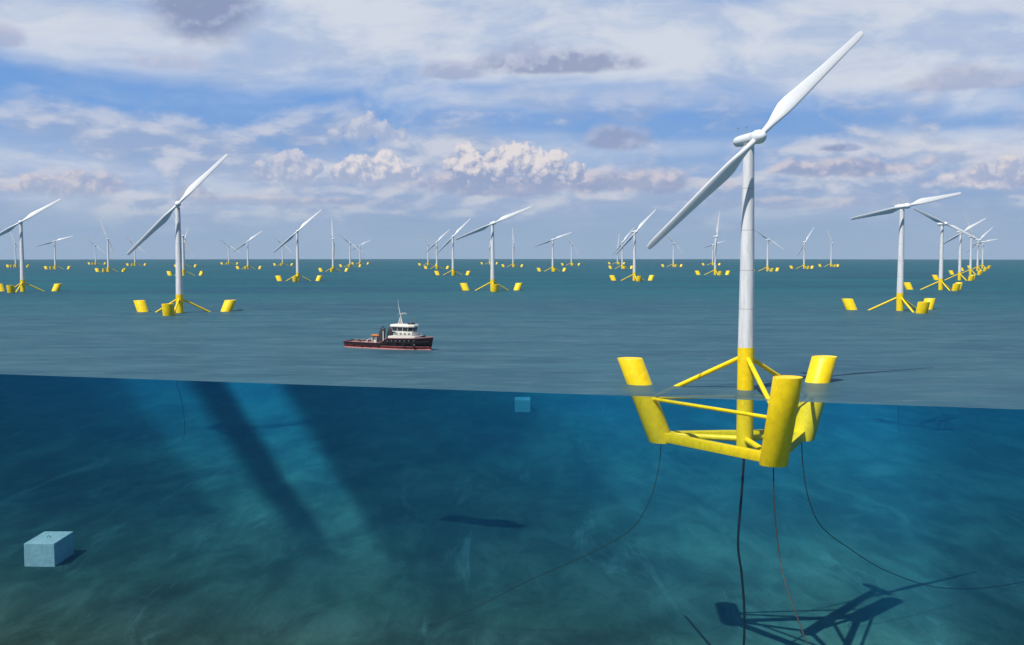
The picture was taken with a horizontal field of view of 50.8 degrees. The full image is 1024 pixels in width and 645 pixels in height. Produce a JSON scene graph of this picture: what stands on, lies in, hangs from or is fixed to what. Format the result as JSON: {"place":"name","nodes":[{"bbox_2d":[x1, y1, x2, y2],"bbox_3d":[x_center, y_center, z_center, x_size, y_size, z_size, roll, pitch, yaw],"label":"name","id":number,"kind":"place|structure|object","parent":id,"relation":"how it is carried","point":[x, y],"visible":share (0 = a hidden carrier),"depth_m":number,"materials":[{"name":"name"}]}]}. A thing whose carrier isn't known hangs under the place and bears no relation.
{"place":"outdoors","nodes":[
{"label":"outdoors","id":0,"kind":"place"},
{"bbox_2d":[0,374,1023,644],"bbox_3d":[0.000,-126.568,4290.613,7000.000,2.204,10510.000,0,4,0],"label":"seabed","id":1,"kind":"structure","parent":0,"point":[268,514],"depth_m":589.69,"materials":[{"name":"blue sand"}]},
{"bbox_2d":[24,531,73,566],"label":"anchor block","id":2,"kind":"structure","parent":1,"relation":"on","point":[49,548],"depth_m":504.34,"materials":[{"name":"concrete"}]},
{"bbox_2d":[515,397,529,411],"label":"anchor block","id":3,"kind":"structure","parent":1,"relation":"on","point":[522,404],"depth_m":996.00,"materials":[{"name":"concrete"}]},
{"bbox_2d":[0,259,1023,408],"bbox_3d":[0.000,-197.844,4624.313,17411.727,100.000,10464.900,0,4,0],"label":"sea","id":4,"kind":"structure","parent":0,"point":[582,327],"depth_m":694.48,"materials":[{"name":"blue liquid"}]},
{"bbox_2d":[6,231,29,266],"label":"floating wind turbine","id":5,"kind":"object","parent":4,"relation":"on","point":[15,264],"visible":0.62,"depth_m":3735.60,"materials":[{"name":"yellow paint"}]},
{"bbox_2d":[0,199,61,292],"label":"floating wind turbine","id":6,"kind":"object","parent":4,"relation":"on","point":[21,285],"visible":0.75,"depth_m":1316.78,"materials":[{"name":"yellow paint"}]},
{"bbox_2d":[36,236,72,268],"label":"floating wind turbine","id":7,"kind":"object","parent":4,"relation":"on","point":[54,266],"visible":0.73,"depth_m":3259.26,"materials":[{"name":"yellow paint"}]},
{"bbox_2d":[87,238,105,264],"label":"floating wind turbine","id":8,"kind":"object","parent":4,"relation":"on","point":[95,253],"visible":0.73,"depth_m":4722.74,"materials":[{"name":"yellow paint"}]},
{"bbox_2d":[95,219,125,271],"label":"floating wind turbine","id":9,"kind":"object","parent":4,"relation":"on","point":[108,268],"visible":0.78,"depth_m":2781.09,"materials":[{"name":"yellow paint"}]},
{"bbox_2d":[123,235,146,265],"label":"floating wind turbine","id":10,"kind":"object","parent":4,"relation":"on","point":[132,264],"visible":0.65,"depth_m":4246.70,"materials":[{"name":"yellow paint"}]},
{"bbox_2d":[127,154,235,315],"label":"floating wind turbine","id":11,"kind":"object","parent":4,"relation":"on","point":[168,309],"visible":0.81,"depth_m":838.86,"materials":[{"name":"yellow paint"}]},
{"bbox_2d":[176,380,184,439],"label":"power cable","id":12,"kind":"object","parent":11,"relation":"hanging from","point":[183,410],"visible":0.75,"depth_m":848.40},
{"bbox_2d":[166,214,203,275],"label":"floating wind turbine","id":13,"kind":"object","parent":4,"relation":"on","point":[183,265],"visible":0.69,"depth_m":2304.18,"materials":[{"name":"yellow paint"}]},
{"bbox_2d":[174,228,196,266],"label":"floating wind turbine","id":14,"kind":"object","parent":4,"relation":"on","point":[184,251],"visible":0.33,"depth_m":3768.19,"materials":[{"name":"yellow paint"}]},
{"bbox_2d":[218,238,238,264],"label":"floating wind turbine","id":15,"kind":"object","parent":4,"relation":"on","point":[227,263],"visible":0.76,"depth_m":4754.22,"materials":[{"name":"yellow paint"}]},
{"bbox_2d":[233,231,261,268],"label":"floating wind turbine","id":16,"kind":"object","parent":4,"relation":"on","point":[247,267],"visible":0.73,"depth_m":3290.34,"materials":[{"name":"yellow paint"}]},
{"bbox_2d":[272,235,292,265],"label":"floating wind turbine","id":17,"kind":"object","parent":4,"relation":"on","point":[280,264],"visible":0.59,"depth_m":4277.08,"materials":[{"name":"yellow paint"}]},
{"bbox_2d":[273,210,321,281],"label":"floating wind turbine","id":18,"kind":"object","parent":4,"relation":"on","point":[296,278],"visible":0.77,"depth_m":1825.89,"materials":[{"name":"yellow paint"}]},
{"bbox_2d":[318,218,348,271],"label":"floating wind turbine","id":19,"kind":"object","parent":4,"relation":"on","point":[333,259],"visible":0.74,"depth_m":2811.21,"materials":[{"name":"yellow paint"}]},
{"bbox_2d":[339,234,361,266],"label":"floating wind turbine","id":20,"kind":"object","parent":4,"relation":"on","point":[349,264],"visible":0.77,"depth_m":3800.58,"materials":[{"name":"yellow paint"}]},
{"bbox_2d":[351,240,369,263],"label":"floating wind turbine","id":21,"kind":"object","parent":4,"relation":"on","point":[359,262],"visible":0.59,"depth_m":4788.43,"materials":[{"name":"yellow paint"}]},
{"bbox_2d":[343,304,432,349],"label":"tugboat","id":22,"kind":"object","parent":4,"relation":"on","point":[408,336],"visible":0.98,"depth_m":519.66,"materials":[{"name":"red paint"}]},
{"bbox_2d":[418,234,435,265],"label":"floating wind turbine","id":23,"kind":"object","parent":4,"relation":"on","point":[427,263],"visible":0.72,"depth_m":4310.24,"materials":[{"name":"yellow paint"}]},
{"bbox_2d":[424,229,449,268],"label":"floating wind turbine","id":24,"kind":"object","parent":4,"relation":"on","point":[437,267],"visible":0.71,"depth_m":3322.45,"materials":[{"name":"yellow paint"}]},
{"bbox_2d":[434,218,470,275],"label":"floating wind turbine","id":25,"kind":"object","parent":4,"relation":"on","point":[453,270],"visible":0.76,"depth_m":2334.92,"materials":[{"name":"yellow paint"}]},
{"bbox_2d":[480,240,497,263],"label":"floating wind turbine","id":26,"kind":"object","parent":4,"relation":"on","point":[489,262],"visible":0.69,"depth_m":4818.23,"materials":[{"name":"yellow paint"}]},
{"bbox_2d":[455,206,531,291],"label":"floating wind turbine","id":27,"kind":"object","parent":4,"relation":"on","point":[494,286],"visible":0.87,"depth_m":1348.56,"materials":[{"name":"yellow paint"}]},
{"bbox_2d":[501,228,523,266],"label":"floating wind turbine","id":28,"kind":"object","parent":4,"relation":"on","point":[513,255],"visible":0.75,"depth_m":3832.30,"materials":[{"name":"yellow paint"}]},
{"bbox_2d":[535,232,571,271],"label":"floating wind turbine","id":29,"kind":"object","parent":4,"relation":"on","point":[553,269],"visible":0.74,"depth_m":2845.42,"materials":[{"name":"yellow paint"}]},
{"bbox_2d":[561,235,579,265],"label":"floating wind turbine","id":30,"kind":"object","parent":4,"relation":"on","point":[572,264],"visible":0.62,"depth_m":4340.78,"materials":[{"name":"yellow paint"}]},
{"bbox_2d":[608,233,624,263],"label":"floating wind turbine","id":31,"kind":"object","parent":4,"relation":"on","point":[617,254],"visible":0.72,"depth_m":4850.84,"materials":[{"name":"yellow paint"}]},
{"bbox_2d":[608,228,633,268],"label":"floating wind turbine","id":32,"kind":"object","parent":4,"relation":"on","point":[622,267],"visible":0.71,"depth_m":3354.47,"materials":[{"name":"yellow paint"}]},
{"bbox_2d":[609,209,655,280],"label":"floating wind turbine","id":33,"kind":"object","parent":4,"relation":"on","point":[638,278],"visible":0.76,"depth_m":1858.06,"materials":[{"name":"yellow paint"}]},
{"bbox_2d":[661,234,682,266],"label":"floating wind turbine","id":34,"kind":"object","parent":4,"relation":"on","point":[674,265],"visible":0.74,"depth_m":3863.89,"materials":[{"name":"yellow paint"}]},
{"bbox_2d":[695,212,729,274],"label":"floating wind turbine","id":35,"kind":"object","parent":4,"relation":"on","point":[715,268],"visible":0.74,"depth_m":2365.54,"materials":[{"name":"yellow paint"}]},
{"bbox_2d":[702,241,723,264],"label":"floating wind turbine","id":36,"kind":"object","parent":4,"relation":"on","point":[712,253],"visible":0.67,"depth_m":4373.70,"materials":[{"name":"yellow paint"}]},
{"bbox_2d":[617,31,863,467],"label":"floating wind turbine","id":37,"kind":"object","parent":4,"relation":"on","point":[792,423],"visible":0.98,"depth_m":362.07,"materials":[{"name":"yellow paint"}]},
{"bbox_2d":[428,447,660,625],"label":"mooring line","id":38,"kind":"object","parent":37,"relation":"attached to","point":[569,562],"visible":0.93,"depth_m":396.31,"materials":[{"name":"metal"}]},
{"bbox_2d":[684,459,745,644],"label":"power cable","id":39,"kind":"object","parent":37,"relation":"hanging from","point":[740,566],"visible":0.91,"depth_m":370.16,"materials":[{"name":"black rubber"}]},
{"bbox_2d":[773,467,807,644],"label":"mooring line","id":40,"kind":"object","parent":37,"relation":"attached to","point":[780,559],"visible":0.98,"depth_m":332.52,"materials":[{"name":"metal"}]},
{"bbox_2d":[801,443,1023,588],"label":"mooring line","id":41,"kind":"object","parent":37,"relation":"attached to","point":[874,564],"visible":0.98,"depth_m":412.25,"materials":[{"name":"metal"}]},
{"bbox_2d":[754,229,783,270],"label":"floating wind turbine","id":42,"kind":"object","parent":4,"relation":"on","point":[767,264],"visible":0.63,"depth_m":2877.23,"materials":[{"name":"yellow paint"}]},
{"bbox_2d":[790,228,813,268],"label":"floating wind turbine","id":43,"kind":"object","parent":4,"relation":"on","point":[803,265],"visible":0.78,"depth_m":3386.20,"materials":[{"name":"yellow paint"}]},
{"bbox_2d":[818,229,839,266],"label":"floating wind turbine","id":44,"kind":"object","parent":4,"relation":"on","point":[834,265],"visible":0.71,"depth_m":3895.99,"materials":[{"name":"yellow paint"}]},
{"bbox_2d":[842,192,960,313],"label":"floating wind turbine","id":45,"kind":"object","parent":4,"relation":"on","point":[926,305],"visible":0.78,"depth_m":871.45,"materials":[{"name":"yellow paint"}]},
{"bbox_2d":[904,208,976,290],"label":"floating wind turbine","id":46,"kind":"object","parent":4,"relation":"on","point":[956,286],"visible":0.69,"depth_m":1380.82,"materials":[{"name":"yellow paint"}]},
{"bbox_2d":[932,218,985,280],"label":"floating wind turbine","id":47,"kind":"object","parent":4,"relation":"on","point":[970,277],"visible":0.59,"depth_m":1890.21,"materials":[{"name":"yellow paint"}]},
{"bbox_2d":[948,215,982,274],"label":"floating wind turbine","id":48,"kind":"object","parent":4,"relation":"on","point":[980,272],"visible":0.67,"depth_m":2399.67,"materials":[{"name":"yellow paint"}]},
{"bbox_2d":[961,227,992,270],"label":"floating wind turbine","id":49,"kind":"object","parent":4,"relation":"on","point":[977,264],"visible":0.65,"depth_m":2909.03,"materials":[{"name":"yellow paint"}]},
{"bbox_2d":[967,239,997,268],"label":"floating wind turbine","id":50,"kind":"object","parent":4,"relation":"on","point":[988,267],"visible":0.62,"depth_m":3418.17,"materials":[{"name":"yellow paint"}]},
{"bbox_2d":[0,0,1023,259],"label":"sky","id":51,"kind":"structure","parent":0,"point":[398,121],"materials":[{"name":"blue"}]}
]}

